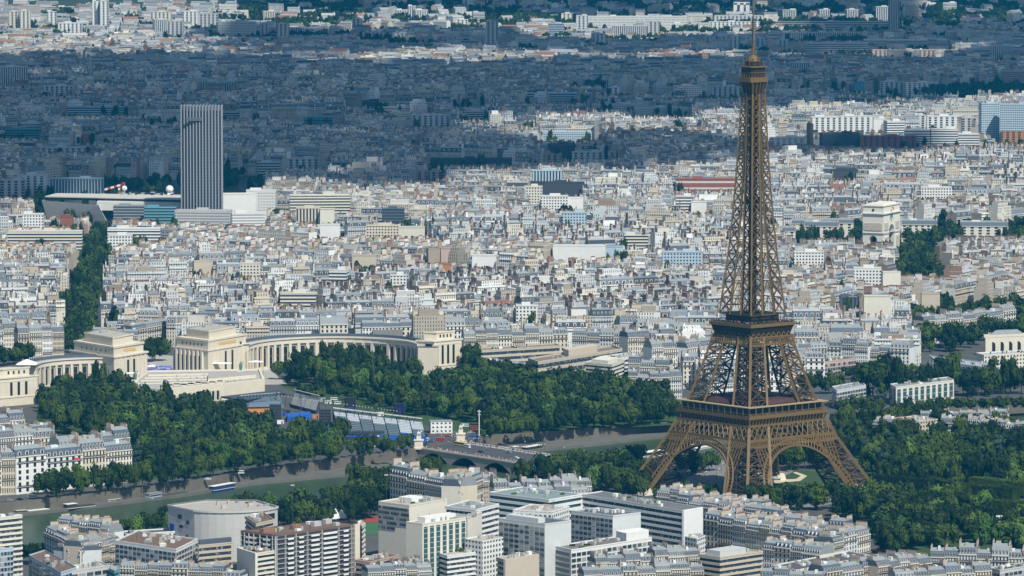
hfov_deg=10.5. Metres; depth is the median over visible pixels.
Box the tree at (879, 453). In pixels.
[869,447,890,471]
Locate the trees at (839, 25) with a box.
[775,20,887,29]
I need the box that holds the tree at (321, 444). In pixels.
[311,437,329,459]
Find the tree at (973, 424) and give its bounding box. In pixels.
[966,422,990,431]
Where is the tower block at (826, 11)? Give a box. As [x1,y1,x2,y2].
[817,8,829,17]
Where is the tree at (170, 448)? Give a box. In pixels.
[165,438,176,460]
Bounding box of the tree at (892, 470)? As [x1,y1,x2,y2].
[876,460,899,474]
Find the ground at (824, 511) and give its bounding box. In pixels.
[0,1,1023,575]
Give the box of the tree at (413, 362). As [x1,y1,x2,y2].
[406,357,423,373]
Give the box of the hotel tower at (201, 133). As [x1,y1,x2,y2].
[180,104,222,208]
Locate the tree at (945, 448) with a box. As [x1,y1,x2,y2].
[931,442,957,455]
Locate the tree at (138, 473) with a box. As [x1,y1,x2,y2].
[130,463,141,489]
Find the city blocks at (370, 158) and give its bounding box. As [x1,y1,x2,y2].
[0,0,1023,389]
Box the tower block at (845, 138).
[819,131,859,146]
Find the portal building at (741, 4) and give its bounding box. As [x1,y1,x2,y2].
[733,2,749,10]
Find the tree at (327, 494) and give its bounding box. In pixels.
[322,492,338,513]
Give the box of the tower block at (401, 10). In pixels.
[395,9,407,15]
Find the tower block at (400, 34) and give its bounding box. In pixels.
[393,32,408,42]
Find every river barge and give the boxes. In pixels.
[14,508,47,511]
[63,503,94,510]
[144,491,186,498]
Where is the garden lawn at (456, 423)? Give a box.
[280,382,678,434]
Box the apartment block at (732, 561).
[698,546,762,575]
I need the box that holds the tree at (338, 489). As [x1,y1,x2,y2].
[328,484,351,509]
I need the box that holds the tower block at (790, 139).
[770,135,805,145]
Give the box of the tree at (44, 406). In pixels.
[37,398,58,420]
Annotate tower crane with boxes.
[105,182,124,193]
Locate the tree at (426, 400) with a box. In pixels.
[412,392,437,415]
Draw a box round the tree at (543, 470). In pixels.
[536,462,551,478]
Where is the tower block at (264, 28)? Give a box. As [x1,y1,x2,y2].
[260,22,268,35]
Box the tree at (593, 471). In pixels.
[583,463,603,491]
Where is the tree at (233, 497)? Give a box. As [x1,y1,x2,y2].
[226,494,240,499]
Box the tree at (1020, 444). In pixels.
[1010,438,1023,453]
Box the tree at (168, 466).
[161,454,176,485]
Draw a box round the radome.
[166,185,172,192]
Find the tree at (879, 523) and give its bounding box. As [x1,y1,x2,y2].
[872,511,893,528]
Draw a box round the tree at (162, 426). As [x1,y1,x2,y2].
[148,414,174,436]
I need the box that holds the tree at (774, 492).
[765,484,782,504]
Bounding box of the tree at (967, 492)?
[955,486,972,497]
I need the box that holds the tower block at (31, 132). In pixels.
[5,127,40,140]
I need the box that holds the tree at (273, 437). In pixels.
[267,431,278,444]
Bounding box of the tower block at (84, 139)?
[81,134,89,144]
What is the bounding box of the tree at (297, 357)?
[293,351,304,383]
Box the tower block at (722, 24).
[709,20,759,30]
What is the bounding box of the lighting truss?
[275,392,400,418]
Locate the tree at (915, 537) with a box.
[904,525,925,548]
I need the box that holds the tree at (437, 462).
[427,455,442,472]
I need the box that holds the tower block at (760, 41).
[755,36,764,45]
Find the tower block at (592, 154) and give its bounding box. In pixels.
[572,150,615,160]
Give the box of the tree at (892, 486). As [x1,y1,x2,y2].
[886,482,898,492]
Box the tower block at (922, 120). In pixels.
[906,113,925,128]
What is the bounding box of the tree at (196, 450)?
[191,448,201,462]
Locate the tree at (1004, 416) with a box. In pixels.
[1000,412,1016,422]
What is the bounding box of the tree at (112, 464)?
[104,460,121,491]
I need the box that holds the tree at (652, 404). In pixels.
[643,396,666,424]
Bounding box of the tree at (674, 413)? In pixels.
[660,401,680,422]
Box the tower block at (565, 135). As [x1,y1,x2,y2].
[543,130,591,143]
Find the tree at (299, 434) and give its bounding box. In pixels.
[286,426,309,444]
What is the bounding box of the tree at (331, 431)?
[316,427,338,438]
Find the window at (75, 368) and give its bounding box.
[73,367,77,379]
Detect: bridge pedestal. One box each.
[413,439,423,448]
[456,433,465,441]
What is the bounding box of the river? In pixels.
[21,415,1023,546]
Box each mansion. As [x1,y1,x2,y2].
[780,224,795,239]
[791,216,815,230]
[804,218,838,240]
[822,216,853,236]
[890,377,953,403]
[901,216,936,241]
[960,218,1007,237]
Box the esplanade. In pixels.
[147,355,287,384]
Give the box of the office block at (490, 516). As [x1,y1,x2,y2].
[445,498,498,535]
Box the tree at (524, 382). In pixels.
[522,379,529,392]
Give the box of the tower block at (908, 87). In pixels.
[903,81,931,96]
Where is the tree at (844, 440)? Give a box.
[833,436,847,457]
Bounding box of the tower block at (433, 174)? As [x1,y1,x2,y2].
[428,169,441,181]
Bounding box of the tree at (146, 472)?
[138,458,152,488]
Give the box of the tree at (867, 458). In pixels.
[858,447,877,471]
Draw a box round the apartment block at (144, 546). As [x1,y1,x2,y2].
[115,530,197,573]
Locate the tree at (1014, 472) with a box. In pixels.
[1002,459,1023,479]
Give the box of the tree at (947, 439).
[930,430,953,444]
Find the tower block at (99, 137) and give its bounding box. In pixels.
[95,134,102,142]
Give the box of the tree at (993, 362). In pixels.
[987,355,1000,394]
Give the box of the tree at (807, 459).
[800,443,812,468]
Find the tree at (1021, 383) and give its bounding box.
[1012,366,1023,393]
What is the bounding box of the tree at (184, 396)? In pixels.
[179,393,192,400]
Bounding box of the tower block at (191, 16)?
[182,10,197,25]
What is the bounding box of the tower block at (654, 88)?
[653,82,656,94]
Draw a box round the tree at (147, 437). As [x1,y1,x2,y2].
[132,431,151,449]
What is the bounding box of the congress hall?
[42,192,180,225]
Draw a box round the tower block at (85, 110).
[67,104,126,117]
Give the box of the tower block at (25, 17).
[20,9,30,27]
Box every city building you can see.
[7,228,82,251]
[22,211,43,229]
[60,215,73,226]
[107,225,160,245]
[108,232,132,249]
[113,203,146,220]
[144,205,176,223]
[175,207,231,229]
[193,260,212,276]
[223,192,255,211]
[231,210,264,227]
[240,260,260,279]
[246,188,276,220]
[280,290,316,308]
[289,192,349,214]
[296,205,319,223]
[320,208,334,222]
[320,223,339,239]
[329,267,348,281]
[352,254,375,270]
[366,223,397,238]
[382,206,404,223]
[390,272,406,288]
[398,226,424,237]
[426,247,439,264]
[441,247,452,262]
[442,263,450,272]
[472,254,495,270]
[516,302,537,322]
[526,184,541,203]
[530,180,584,196]
[532,168,561,180]
[541,193,567,212]
[553,244,605,262]
[562,210,585,225]
[568,197,582,209]
[606,245,622,260]
[624,232,647,248]
[662,249,701,267]
[676,176,736,192]
[676,193,693,214]
[691,201,705,216]
[793,249,823,267]
[832,167,857,180]
[839,294,858,310]
[854,265,880,285]
[859,258,868,265]
[863,294,889,317]
[881,270,900,285]
[919,185,951,201]
[921,292,939,313]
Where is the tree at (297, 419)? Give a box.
[288,414,305,427]
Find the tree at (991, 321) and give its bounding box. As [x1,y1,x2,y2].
[977,313,997,333]
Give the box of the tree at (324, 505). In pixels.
[317,497,333,519]
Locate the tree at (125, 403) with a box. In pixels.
[121,401,133,408]
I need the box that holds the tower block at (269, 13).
[262,10,275,18]
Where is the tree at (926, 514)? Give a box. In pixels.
[911,508,936,523]
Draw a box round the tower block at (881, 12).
[875,5,888,20]
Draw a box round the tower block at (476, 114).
[464,109,484,119]
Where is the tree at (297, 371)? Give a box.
[284,361,307,386]
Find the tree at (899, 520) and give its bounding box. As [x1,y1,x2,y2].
[893,514,906,528]
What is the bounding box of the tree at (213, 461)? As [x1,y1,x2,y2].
[206,453,220,475]
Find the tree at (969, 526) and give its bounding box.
[963,518,990,541]
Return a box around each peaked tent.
[339,510,345,518]
[363,509,372,517]
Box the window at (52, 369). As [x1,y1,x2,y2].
[51,368,53,380]
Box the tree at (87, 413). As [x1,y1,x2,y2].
[80,406,93,434]
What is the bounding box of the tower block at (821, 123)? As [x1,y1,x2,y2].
[811,115,839,131]
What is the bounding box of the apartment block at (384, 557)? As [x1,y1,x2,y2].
[354,550,398,575]
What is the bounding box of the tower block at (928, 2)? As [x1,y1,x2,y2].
[925,1,935,9]
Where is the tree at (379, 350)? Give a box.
[374,344,384,357]
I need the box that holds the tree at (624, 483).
[618,475,639,495]
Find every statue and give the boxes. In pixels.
[132,371,138,381]
[237,361,243,371]
[416,431,421,439]
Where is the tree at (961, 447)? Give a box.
[948,441,968,454]
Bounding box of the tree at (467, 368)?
[451,363,477,377]
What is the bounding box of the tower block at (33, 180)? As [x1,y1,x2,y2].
[23,172,48,198]
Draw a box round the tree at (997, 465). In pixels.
[984,453,1011,478]
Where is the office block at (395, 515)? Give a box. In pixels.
[378,494,446,560]
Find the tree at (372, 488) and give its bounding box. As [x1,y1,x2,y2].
[356,484,383,515]
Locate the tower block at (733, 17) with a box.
[714,14,762,20]
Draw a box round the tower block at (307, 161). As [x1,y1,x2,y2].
[286,156,318,170]
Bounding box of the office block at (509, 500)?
[489,486,581,535]
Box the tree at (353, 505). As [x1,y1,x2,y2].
[343,493,365,522]
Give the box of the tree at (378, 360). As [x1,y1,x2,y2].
[370,354,389,368]
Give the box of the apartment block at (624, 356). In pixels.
[605,353,632,371]
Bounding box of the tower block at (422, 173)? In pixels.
[417,168,427,183]
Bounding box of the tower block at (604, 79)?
[583,77,607,86]
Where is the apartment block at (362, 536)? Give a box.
[358,520,365,557]
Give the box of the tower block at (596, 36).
[591,32,604,43]
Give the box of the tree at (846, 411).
[837,407,849,419]
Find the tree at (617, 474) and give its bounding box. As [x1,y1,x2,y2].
[609,465,625,492]
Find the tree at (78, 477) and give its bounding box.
[70,463,83,496]
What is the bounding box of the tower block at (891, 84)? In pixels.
[880,80,902,95]
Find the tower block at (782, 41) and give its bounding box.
[777,38,787,49]
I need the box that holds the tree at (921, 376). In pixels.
[917,364,927,381]
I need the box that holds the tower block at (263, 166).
[257,160,279,177]
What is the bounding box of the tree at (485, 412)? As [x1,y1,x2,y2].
[475,406,495,429]
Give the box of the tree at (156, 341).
[145,337,161,361]
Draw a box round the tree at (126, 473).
[115,461,135,490]
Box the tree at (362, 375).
[350,368,369,396]
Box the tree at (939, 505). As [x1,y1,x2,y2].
[928,501,951,513]
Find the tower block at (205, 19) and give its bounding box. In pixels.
[198,12,217,27]
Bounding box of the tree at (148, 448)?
[139,443,158,460]
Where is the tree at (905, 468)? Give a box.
[900,461,926,475]
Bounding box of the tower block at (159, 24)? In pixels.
[152,18,167,31]
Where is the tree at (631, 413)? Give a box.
[620,402,639,426]
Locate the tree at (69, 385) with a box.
[59,379,79,394]
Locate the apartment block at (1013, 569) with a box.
[991,560,1023,575]
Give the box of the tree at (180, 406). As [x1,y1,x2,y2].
[174,398,190,412]
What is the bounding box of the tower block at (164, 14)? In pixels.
[150,10,170,20]
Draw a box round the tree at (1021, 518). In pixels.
[1005,514,1023,533]
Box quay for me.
[1,413,1023,515]
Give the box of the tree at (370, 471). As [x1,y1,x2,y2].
[360,465,371,482]
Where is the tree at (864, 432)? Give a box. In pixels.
[855,429,869,450]
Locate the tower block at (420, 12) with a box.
[413,8,427,18]
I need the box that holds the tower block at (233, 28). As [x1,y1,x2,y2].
[216,20,255,36]
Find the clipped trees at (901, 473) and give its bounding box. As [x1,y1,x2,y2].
[897,470,927,476]
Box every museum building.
[167,499,278,561]
[929,355,999,390]
[976,349,1023,368]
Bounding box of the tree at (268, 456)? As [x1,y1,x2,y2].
[255,448,276,469]
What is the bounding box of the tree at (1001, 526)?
[993,520,1014,542]
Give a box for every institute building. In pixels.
[481,343,560,361]
[486,356,528,365]
[528,344,621,372]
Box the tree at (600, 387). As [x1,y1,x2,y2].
[588,383,607,392]
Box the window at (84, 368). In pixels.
[82,366,86,376]
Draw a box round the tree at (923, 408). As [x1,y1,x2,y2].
[917,405,931,414]
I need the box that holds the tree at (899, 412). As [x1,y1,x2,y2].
[881,406,905,416]
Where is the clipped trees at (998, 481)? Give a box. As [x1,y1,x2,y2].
[968,476,1023,497]
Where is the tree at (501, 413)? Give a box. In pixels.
[493,407,510,432]
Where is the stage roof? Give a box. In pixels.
[220,390,285,405]
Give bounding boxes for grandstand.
[240,392,284,410]
[291,389,319,413]
[333,407,426,445]
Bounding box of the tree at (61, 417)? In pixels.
[53,404,70,433]
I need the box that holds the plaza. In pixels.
[682,460,831,511]
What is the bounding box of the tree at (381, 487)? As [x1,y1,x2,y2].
[374,482,389,499]
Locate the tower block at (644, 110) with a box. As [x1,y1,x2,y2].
[636,105,687,118]
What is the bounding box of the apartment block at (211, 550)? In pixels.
[198,537,232,569]
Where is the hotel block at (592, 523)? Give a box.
[571,507,640,542]
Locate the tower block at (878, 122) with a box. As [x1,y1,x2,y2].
[873,116,885,132]
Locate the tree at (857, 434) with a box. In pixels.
[846,425,870,455]
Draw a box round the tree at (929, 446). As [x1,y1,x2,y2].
[913,440,933,453]
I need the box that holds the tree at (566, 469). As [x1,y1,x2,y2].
[561,460,586,477]
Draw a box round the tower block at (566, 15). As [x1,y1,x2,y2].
[561,12,572,20]
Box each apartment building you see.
[0,319,3,346]
[0,412,9,425]
[0,425,15,447]
[0,443,14,494]
[0,454,1,494]
[1,406,24,424]
[3,319,14,349]
[3,422,24,427]
[7,422,32,445]
[8,439,46,494]
[14,322,29,360]
[20,421,40,428]
[27,319,41,358]
[30,423,54,445]
[34,420,50,427]
[41,320,52,356]
[42,439,82,490]
[43,520,70,553]
[48,432,76,445]
[51,322,63,355]
[53,523,78,548]
[53,542,69,562]
[56,513,81,524]
[62,530,77,543]
[63,534,89,564]
[69,515,83,528]
[72,429,97,438]
[74,433,105,486]
[75,530,102,561]
[77,514,91,533]
[78,541,101,563]
[87,514,111,533]
[90,429,113,441]
[93,325,108,330]
[97,532,111,564]
[99,517,123,537]
[101,534,114,565]
[102,437,132,482]
[104,531,119,547]
[106,422,130,442]
[120,319,147,345]
[120,558,140,575]
[124,327,138,340]
[135,559,150,575]
[144,318,163,337]
[148,560,160,575]
[153,317,166,338]
[158,560,173,575]
[171,557,191,575]
[188,560,204,575]
[198,561,213,575]
[211,559,230,575]
[223,567,247,575]
[319,312,347,333]
[361,317,384,333]
[361,562,382,575]
[377,560,394,575]
[384,318,400,328]
[389,457,420,498]
[390,558,406,575]
[392,557,409,562]
[400,317,411,336]
[403,559,417,575]
[404,554,423,561]
[406,466,434,495]
[412,559,431,575]
[424,468,446,497]
[441,467,466,504]
[444,468,477,501]
[445,313,464,337]
[461,326,475,346]
[463,466,483,501]
[474,323,485,346]
[481,469,488,501]
[482,467,497,483]
[484,322,497,346]
[489,473,509,501]
[497,325,512,345]
[509,479,521,487]
[512,325,524,345]
[519,474,537,486]
[523,323,538,344]
[525,481,539,488]
[535,475,550,485]
[538,324,552,343]
[539,482,554,489]
[548,472,561,482]
[551,324,567,352]
[552,480,571,492]
[559,468,576,484]
[568,481,587,505]
[572,326,589,346]
[576,474,591,492]
[578,564,602,575]
[586,327,600,346]
[588,550,608,566]
[598,563,622,575]
[600,325,616,346]
[602,551,625,565]
[614,327,629,346]
[618,559,637,575]
[619,326,637,353]
[619,547,640,565]
[628,350,643,373]
[628,367,638,381]
[633,325,649,353]
[636,562,655,575]
[637,316,674,327]
[637,372,649,381]
[640,358,655,373]
[640,551,652,564]
[643,336,662,359]
[646,542,668,559]
[647,317,677,321]
[649,327,659,337]
[650,368,660,380]
[650,555,670,575]
[654,323,675,333]
[655,354,672,370]
[655,369,671,388]
[656,485,671,501]
[658,335,675,368]
[662,319,690,333]
[662,541,684,560]
[667,367,681,398]
[668,338,686,366]
[669,483,684,502]
[669,558,690,575]
[675,487,700,504]
[677,334,701,360]
[680,350,699,388]
[682,544,699,563]
[685,483,704,492]
[688,496,704,506]
[690,335,715,346]
[690,561,703,575]
[691,320,708,328]
[698,358,747,391]
[699,489,717,498]
[700,373,721,395]
[702,495,720,516]
[703,506,730,551]
[710,491,731,499]
[717,495,741,509]
[717,509,744,547]
[720,376,733,392]
[722,505,741,514]
[725,492,740,499]
[730,499,748,510]
[732,512,757,546]
[741,494,751,504]
[744,501,764,514]
[744,517,761,549]
[750,494,771,503]
[755,510,771,519]
[756,355,779,391]
[759,514,783,549]
[760,564,773,575]
[761,501,788,514]
[762,536,778,567]
[769,520,785,539]
[773,511,785,521]
[774,534,799,563]
[774,561,791,575]
[781,508,801,515]
[781,518,804,539]
[784,510,806,522]
[786,345,808,350]
[789,568,803,575]
[790,539,804,560]
[791,521,810,541]
[792,324,814,329]
[792,348,824,377]
[794,325,818,341]
[798,340,810,350]
[799,351,805,371]
[801,511,823,524]
[801,538,834,558]
[804,522,824,540]
[804,567,826,575]
[807,339,826,356]
[807,556,842,575]
[814,530,844,552]
[817,518,828,527]
[819,321,846,325]
[823,526,849,550]
[827,337,842,356]
[827,522,857,551]
[828,513,853,526]
[830,320,862,335]
[840,557,863,575]
[842,333,858,357]
[843,520,870,553]
[849,553,874,575]
[850,331,898,336]
[855,338,871,364]
[865,552,890,575]
[870,322,889,333]
[870,343,881,360]
[872,415,883,427]
[880,343,890,357]
[884,414,897,421]
[886,549,908,568]
[886,555,899,568]
[887,566,914,575]
[890,326,904,333]
[890,337,914,365]
[898,329,920,362]
[903,325,918,331]
[905,549,918,567]
[908,563,929,575]
[913,312,935,343]
[916,551,931,567]
[920,409,931,416]
[925,563,945,575]
[926,312,947,343]
[930,543,945,565]
[939,558,961,575]
[940,307,963,323]
[941,412,955,434]
[945,543,958,561]
[948,409,959,415]
[959,408,977,415]
[959,538,978,565]
[960,563,974,575]
[962,311,976,325]
[966,307,988,338]
[966,557,991,575]
[967,412,983,425]
[977,547,991,566]
[978,407,989,418]
[979,417,993,425]
[985,307,1003,333]
[990,406,1008,418]
[992,301,1016,322]
[992,538,1010,566]
[994,416,1008,426]
[1004,419,1015,430]
[1009,544,1022,563]
[1014,419,1023,426]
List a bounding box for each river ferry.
[643,449,666,457]
[691,442,711,450]
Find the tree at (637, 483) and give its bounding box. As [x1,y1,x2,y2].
[626,474,649,496]
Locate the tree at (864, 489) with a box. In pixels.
[856,487,873,492]
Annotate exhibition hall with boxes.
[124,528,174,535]
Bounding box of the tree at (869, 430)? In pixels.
[850,423,872,450]
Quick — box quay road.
[0,404,1009,502]
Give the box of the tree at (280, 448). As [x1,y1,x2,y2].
[265,440,288,468]
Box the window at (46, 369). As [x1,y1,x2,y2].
[46,369,47,384]
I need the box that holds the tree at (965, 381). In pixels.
[956,366,979,396]
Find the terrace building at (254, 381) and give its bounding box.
[134,369,264,400]
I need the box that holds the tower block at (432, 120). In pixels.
[412,113,450,128]
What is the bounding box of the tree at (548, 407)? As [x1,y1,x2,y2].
[538,401,554,430]
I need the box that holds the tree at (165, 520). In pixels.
[159,512,167,528]
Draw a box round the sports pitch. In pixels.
[364,523,377,533]
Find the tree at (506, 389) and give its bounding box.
[501,384,511,394]
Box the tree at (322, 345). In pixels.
[319,339,326,356]
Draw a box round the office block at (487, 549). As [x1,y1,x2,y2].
[465,534,502,575]
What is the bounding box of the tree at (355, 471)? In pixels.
[345,462,368,483]
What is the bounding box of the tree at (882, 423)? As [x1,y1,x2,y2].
[876,417,889,434]
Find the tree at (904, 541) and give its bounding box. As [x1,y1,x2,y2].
[899,527,908,549]
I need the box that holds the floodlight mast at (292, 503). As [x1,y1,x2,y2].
[291,485,294,523]
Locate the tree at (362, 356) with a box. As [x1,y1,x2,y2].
[358,350,367,364]
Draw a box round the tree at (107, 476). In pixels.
[95,466,119,492]
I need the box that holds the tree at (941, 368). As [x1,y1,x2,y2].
[930,355,953,377]
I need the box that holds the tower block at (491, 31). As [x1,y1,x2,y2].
[486,19,497,42]
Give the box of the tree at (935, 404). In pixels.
[929,403,940,416]
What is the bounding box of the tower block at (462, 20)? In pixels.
[456,18,467,23]
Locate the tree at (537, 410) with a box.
[524,405,541,430]
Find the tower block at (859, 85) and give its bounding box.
[853,81,864,90]
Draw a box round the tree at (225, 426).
[213,422,233,435]
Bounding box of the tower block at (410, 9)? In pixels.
[408,5,415,18]
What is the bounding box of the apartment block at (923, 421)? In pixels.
[884,412,937,432]
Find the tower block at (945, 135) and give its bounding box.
[930,127,957,145]
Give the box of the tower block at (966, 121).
[961,115,978,132]
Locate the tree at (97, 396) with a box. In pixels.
[93,388,101,402]
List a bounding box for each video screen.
[344,397,355,412]
[394,403,404,418]
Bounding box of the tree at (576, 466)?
[570,462,581,477]
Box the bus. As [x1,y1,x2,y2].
[454,441,466,446]
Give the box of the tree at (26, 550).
[21,543,39,558]
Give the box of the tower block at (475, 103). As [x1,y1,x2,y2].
[456,100,480,108]
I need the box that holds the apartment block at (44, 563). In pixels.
[29,550,76,575]
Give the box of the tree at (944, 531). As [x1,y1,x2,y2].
[931,523,959,546]
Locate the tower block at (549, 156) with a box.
[543,151,561,162]
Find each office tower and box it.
[406,512,465,575]
[466,510,481,537]
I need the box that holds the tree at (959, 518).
[952,505,977,538]
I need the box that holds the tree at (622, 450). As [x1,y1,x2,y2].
[618,448,631,467]
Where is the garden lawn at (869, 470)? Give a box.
[853,436,1023,500]
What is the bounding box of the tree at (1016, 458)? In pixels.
[1001,450,1023,479]
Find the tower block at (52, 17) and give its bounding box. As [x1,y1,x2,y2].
[47,10,56,24]
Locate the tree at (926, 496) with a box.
[909,492,934,502]
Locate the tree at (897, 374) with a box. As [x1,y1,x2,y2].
[876,352,906,399]
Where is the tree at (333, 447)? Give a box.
[321,435,338,461]
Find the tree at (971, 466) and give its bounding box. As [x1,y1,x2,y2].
[961,454,983,479]
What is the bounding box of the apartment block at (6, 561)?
[0,546,13,575]
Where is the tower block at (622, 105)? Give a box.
[592,102,647,111]
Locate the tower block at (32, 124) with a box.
[20,120,40,127]
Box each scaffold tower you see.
[269,404,280,422]
[319,409,330,424]
[348,430,383,436]
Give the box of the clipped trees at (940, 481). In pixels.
[923,476,972,489]
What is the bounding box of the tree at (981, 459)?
[962,450,987,478]
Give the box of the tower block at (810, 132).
[806,122,813,143]
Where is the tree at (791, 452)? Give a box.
[781,442,796,470]
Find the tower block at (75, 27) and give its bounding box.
[58,21,82,32]
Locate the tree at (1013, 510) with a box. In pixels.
[1000,506,1018,520]
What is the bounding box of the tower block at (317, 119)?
[304,116,331,126]
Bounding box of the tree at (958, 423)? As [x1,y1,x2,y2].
[951,415,969,433]
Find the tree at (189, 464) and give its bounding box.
[173,453,194,483]
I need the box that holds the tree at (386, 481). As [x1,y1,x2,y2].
[374,477,389,491]
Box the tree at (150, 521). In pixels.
[134,512,160,528]
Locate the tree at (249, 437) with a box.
[235,423,255,450]
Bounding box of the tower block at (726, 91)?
[712,85,739,97]
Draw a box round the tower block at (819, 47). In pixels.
[805,41,867,53]
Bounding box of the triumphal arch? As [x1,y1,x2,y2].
[861,201,901,246]
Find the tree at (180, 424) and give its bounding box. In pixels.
[172,421,187,431]
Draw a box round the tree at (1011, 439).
[1004,434,1015,448]
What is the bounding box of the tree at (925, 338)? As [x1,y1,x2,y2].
[916,323,935,351]
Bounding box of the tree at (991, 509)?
[970,501,998,525]
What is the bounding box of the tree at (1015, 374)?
[1000,355,1023,393]
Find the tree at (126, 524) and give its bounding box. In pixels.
[119,519,131,530]
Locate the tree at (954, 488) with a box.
[941,480,965,494]
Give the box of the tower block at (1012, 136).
[1001,131,1023,141]
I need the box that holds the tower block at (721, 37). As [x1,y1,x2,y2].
[716,35,727,38]
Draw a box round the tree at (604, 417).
[598,406,612,428]
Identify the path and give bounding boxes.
[781,472,805,481]
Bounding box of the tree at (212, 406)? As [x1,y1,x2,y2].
[198,398,216,416]
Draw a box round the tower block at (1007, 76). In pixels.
[1001,69,1023,87]
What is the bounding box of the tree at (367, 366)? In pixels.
[358,363,376,386]
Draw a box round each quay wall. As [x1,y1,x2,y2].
[0,405,1023,513]
[158,453,719,528]
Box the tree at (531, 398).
[527,393,547,408]
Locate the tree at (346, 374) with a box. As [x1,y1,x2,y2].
[337,363,357,389]
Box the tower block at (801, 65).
[790,61,809,69]
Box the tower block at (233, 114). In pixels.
[223,109,239,120]
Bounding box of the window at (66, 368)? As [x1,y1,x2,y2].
[65,367,68,377]
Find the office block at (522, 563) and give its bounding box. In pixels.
[496,546,538,575]
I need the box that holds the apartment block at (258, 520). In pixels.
[245,512,273,529]
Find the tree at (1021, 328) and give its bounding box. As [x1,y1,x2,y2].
[1016,322,1023,332]
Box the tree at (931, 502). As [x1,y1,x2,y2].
[926,497,944,504]
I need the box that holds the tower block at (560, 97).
[524,91,590,107]
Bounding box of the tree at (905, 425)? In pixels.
[894,416,920,433]
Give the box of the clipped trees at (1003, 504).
[992,498,1023,514]
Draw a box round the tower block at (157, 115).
[144,113,163,122]
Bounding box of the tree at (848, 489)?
[832,485,854,509]
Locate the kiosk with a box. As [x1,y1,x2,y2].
[772,477,780,482]
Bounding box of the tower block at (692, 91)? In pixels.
[673,84,701,97]
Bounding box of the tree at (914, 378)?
[905,373,918,382]
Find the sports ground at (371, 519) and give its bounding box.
[363,517,377,521]
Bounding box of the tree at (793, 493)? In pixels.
[777,481,804,509]
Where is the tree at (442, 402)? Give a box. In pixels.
[435,394,453,416]
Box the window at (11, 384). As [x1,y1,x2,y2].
[10,382,12,395]
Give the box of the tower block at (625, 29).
[612,24,646,37]
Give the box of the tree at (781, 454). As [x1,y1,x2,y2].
[762,450,785,464]
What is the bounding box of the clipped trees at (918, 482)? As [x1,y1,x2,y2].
[867,472,934,490]
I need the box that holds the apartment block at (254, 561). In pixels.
[237,545,274,575]
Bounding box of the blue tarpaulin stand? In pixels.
[286,411,310,421]
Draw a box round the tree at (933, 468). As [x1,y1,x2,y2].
[923,458,947,478]
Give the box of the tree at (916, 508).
[901,502,937,516]
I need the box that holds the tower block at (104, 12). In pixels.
[100,0,108,26]
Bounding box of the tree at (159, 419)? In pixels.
[152,412,175,434]
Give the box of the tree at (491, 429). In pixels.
[481,414,501,439]
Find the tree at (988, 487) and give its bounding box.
[975,485,1002,498]
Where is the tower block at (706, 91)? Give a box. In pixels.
[702,88,709,96]
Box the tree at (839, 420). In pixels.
[831,408,848,429]
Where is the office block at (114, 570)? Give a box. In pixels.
[109,565,119,575]
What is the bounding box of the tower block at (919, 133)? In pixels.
[904,127,930,146]
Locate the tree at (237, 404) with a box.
[230,399,246,411]
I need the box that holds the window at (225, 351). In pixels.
[225,351,226,368]
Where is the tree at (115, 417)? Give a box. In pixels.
[105,409,122,425]
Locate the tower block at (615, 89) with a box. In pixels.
[608,85,619,95]
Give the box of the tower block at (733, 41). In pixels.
[728,35,739,49]
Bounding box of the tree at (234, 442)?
[222,433,247,452]
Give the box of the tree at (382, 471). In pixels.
[372,467,389,480]
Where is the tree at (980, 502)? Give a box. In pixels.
[976,500,997,528]
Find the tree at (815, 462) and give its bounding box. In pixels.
[810,437,821,463]
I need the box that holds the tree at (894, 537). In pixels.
[881,527,904,551]
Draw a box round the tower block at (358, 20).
[352,17,362,26]
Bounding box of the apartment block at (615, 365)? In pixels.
[585,356,625,376]
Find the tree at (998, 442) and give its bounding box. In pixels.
[992,434,1006,451]
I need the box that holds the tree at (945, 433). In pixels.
[929,429,955,441]
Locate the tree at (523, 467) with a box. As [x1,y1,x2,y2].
[513,458,534,478]
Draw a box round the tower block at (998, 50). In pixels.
[991,44,1011,59]
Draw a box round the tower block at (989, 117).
[978,101,999,142]
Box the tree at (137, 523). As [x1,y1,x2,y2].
[129,514,144,529]
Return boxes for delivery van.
[27,494,35,497]
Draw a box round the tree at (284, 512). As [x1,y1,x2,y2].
[278,497,293,524]
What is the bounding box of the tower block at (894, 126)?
[883,119,904,134]
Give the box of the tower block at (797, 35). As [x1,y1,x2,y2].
[789,31,859,40]
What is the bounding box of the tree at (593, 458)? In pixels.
[585,452,604,464]
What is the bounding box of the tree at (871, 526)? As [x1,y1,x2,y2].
[867,511,890,535]
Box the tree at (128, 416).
[121,410,138,421]
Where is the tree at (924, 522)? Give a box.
[918,517,936,545]
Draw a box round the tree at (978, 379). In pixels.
[970,365,986,395]
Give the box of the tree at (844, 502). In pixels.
[830,490,856,517]
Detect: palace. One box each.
[0,328,148,406]
[171,323,462,374]
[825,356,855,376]
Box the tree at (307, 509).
[291,498,319,523]
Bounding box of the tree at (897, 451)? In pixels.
[889,442,909,467]
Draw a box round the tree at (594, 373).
[583,366,601,380]
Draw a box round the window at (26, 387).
[25,381,27,393]
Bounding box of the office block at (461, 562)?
[439,547,475,575]
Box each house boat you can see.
[209,482,234,492]
[521,444,543,449]
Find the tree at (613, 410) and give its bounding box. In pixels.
[606,403,618,428]
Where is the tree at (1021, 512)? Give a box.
[1017,507,1023,516]
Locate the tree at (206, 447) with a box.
[194,437,220,457]
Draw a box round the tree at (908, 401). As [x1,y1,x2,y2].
[890,395,919,413]
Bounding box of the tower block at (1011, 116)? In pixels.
[999,102,1023,141]
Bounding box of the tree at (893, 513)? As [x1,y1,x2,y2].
[888,508,912,524]
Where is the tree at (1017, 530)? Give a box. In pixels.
[1002,519,1023,547]

